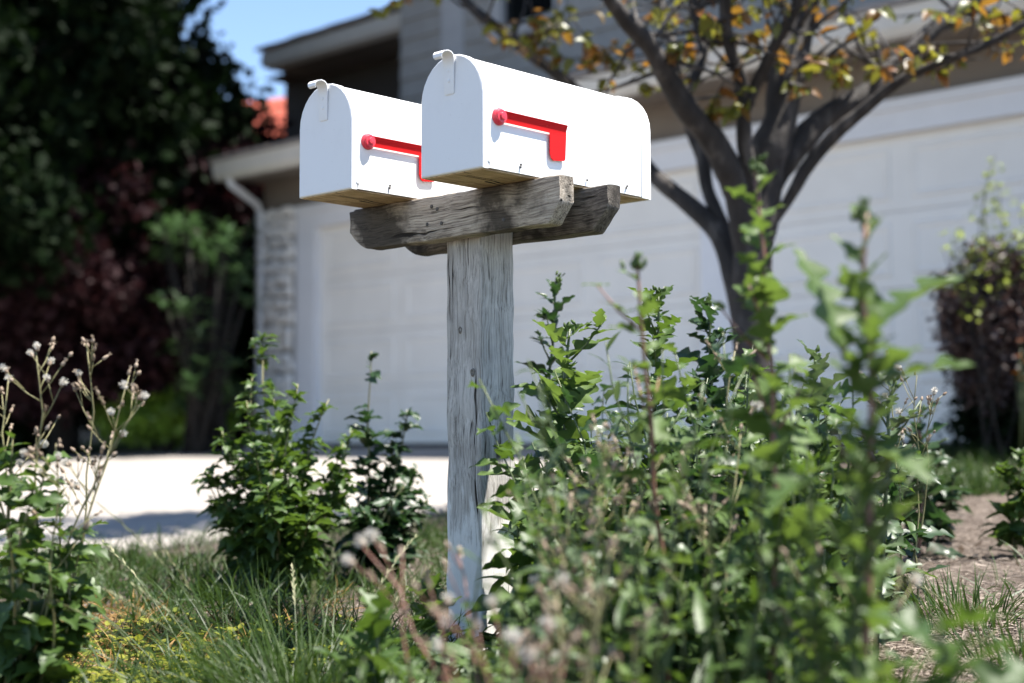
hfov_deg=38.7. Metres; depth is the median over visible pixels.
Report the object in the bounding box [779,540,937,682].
seeding weed
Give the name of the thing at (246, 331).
shrub
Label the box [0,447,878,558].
driveway
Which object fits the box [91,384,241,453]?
hedge
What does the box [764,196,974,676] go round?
wild lettuce
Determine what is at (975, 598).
grass clump
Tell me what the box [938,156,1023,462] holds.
privet shoots
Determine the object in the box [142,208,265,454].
oleander shrub
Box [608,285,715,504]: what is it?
wild lettuce
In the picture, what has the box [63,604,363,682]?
ground cover
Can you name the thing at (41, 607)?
seeding weed
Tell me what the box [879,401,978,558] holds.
wild lettuce
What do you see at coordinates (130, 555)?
grass
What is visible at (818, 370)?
wild lettuce
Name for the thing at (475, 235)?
mailbox post
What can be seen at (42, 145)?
tree
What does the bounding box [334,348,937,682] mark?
undergrowth
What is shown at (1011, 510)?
leafy weed
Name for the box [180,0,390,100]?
sky
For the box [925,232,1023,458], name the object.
barberry bush
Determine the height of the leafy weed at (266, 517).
0.767 m
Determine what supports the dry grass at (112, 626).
on the ground at (970, 500)
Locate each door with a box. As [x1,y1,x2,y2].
[299,79,356,198]
[320,168,701,447]
[421,50,488,178]
[769,116,1023,448]
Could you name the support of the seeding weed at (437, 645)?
on the ground at (970, 500)
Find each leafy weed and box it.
[0,431,105,682]
[190,330,365,594]
[329,351,438,583]
[894,450,973,543]
[978,447,1023,559]
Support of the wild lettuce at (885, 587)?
on the ground at (970, 500)
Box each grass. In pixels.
[0,437,1023,502]
[0,504,1023,682]
[60,574,360,680]
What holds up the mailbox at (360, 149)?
on the mailbox post
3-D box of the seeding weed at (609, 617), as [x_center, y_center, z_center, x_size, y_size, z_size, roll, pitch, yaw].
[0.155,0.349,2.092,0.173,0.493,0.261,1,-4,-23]
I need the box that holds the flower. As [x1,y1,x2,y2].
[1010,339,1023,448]
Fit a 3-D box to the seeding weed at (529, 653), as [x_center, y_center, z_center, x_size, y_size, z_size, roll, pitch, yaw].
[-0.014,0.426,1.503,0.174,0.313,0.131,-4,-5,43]
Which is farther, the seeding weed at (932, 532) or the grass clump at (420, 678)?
the seeding weed at (932, 532)
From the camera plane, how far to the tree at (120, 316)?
13.03 m
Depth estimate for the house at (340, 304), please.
11.12 m
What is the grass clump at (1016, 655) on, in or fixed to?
on the ground at (970, 500)
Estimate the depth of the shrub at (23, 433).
14.05 m
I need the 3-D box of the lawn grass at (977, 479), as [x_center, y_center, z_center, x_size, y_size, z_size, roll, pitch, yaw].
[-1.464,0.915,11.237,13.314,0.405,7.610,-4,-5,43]
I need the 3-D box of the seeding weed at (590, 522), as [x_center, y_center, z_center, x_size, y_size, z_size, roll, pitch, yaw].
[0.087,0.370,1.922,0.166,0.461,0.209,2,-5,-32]
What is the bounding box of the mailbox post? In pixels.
[350,175,620,649]
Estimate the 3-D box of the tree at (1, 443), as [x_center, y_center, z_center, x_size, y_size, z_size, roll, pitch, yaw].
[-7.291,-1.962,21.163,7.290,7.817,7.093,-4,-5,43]
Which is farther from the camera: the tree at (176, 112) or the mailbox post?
the tree at (176, 112)
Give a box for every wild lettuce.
[312,583,422,682]
[351,568,486,655]
[463,308,629,640]
[516,270,595,484]
[581,251,709,682]
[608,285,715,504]
[669,292,753,493]
[693,153,859,682]
[756,340,885,616]
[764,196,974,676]
[776,473,848,682]
[805,445,897,682]
[824,374,925,664]
[859,601,1023,682]
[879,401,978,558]
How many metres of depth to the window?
12.92 m
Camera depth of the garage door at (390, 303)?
11.82 m
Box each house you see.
[80,97,284,444]
[208,0,1023,448]
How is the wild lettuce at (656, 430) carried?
on the ground at (970, 500)
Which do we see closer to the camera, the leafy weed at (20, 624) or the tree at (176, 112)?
the leafy weed at (20, 624)
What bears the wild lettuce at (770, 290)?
on the ground at (970, 500)
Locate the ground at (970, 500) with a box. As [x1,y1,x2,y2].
[0,447,1023,682]
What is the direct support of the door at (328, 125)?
in the mailbox at (360, 149)
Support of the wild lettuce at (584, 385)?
on the ground at (970, 500)
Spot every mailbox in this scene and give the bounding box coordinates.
[299,79,475,207]
[421,50,650,203]
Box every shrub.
[0,335,113,456]
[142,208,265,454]
[174,225,256,446]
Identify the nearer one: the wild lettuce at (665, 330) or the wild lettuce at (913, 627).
the wild lettuce at (913, 627)
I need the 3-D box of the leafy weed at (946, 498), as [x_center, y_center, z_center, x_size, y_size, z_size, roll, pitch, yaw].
[1.259,0.486,4.395,0.265,0.321,0.216,1,-4,-19]
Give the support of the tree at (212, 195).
on the ground at (970, 500)
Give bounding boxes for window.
[487,0,567,42]
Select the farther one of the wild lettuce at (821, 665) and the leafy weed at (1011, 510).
the leafy weed at (1011, 510)
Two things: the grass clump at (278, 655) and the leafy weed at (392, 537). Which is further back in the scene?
the leafy weed at (392, 537)
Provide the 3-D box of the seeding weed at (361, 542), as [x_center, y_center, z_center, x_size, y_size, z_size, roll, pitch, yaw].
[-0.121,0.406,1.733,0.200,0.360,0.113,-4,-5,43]
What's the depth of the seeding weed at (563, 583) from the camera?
1.60 m
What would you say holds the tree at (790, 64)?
on the ground at (970, 500)
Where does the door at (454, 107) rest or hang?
in the mailbox at (485, 125)
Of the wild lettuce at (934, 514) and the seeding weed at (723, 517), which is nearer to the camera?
the seeding weed at (723, 517)
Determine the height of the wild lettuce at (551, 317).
0.807 m
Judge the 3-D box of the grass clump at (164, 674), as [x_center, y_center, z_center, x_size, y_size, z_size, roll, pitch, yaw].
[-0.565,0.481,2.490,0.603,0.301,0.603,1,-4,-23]
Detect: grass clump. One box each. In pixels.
[16,539,354,682]
[88,479,482,682]
[221,639,466,682]
[834,595,1004,682]
[884,561,1023,636]
[919,585,1023,665]
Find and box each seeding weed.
[0,335,148,682]
[341,527,453,682]
[414,541,558,682]
[429,604,583,682]
[506,447,621,682]
[536,538,656,682]
[564,413,664,682]
[666,339,762,682]
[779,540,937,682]
[877,365,954,605]
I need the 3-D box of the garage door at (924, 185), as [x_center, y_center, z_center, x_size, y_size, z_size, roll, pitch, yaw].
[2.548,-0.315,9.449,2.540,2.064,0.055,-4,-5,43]
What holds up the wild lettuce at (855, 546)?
on the ground at (970, 500)
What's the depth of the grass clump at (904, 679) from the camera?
2.31 m
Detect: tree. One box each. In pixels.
[0,0,188,298]
[0,137,238,455]
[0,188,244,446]
[3,0,273,455]
[88,14,294,447]
[366,0,1023,433]
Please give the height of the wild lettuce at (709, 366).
0.730 m
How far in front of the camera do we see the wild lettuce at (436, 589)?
2.59 m
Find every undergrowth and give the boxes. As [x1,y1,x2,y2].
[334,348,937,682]
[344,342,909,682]
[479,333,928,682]
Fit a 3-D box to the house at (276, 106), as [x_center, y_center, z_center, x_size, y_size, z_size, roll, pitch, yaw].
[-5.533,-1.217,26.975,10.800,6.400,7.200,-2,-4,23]
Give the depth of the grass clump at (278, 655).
2.32 m
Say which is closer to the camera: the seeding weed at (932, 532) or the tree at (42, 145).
the seeding weed at (932, 532)
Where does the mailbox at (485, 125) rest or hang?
on the mailbox post

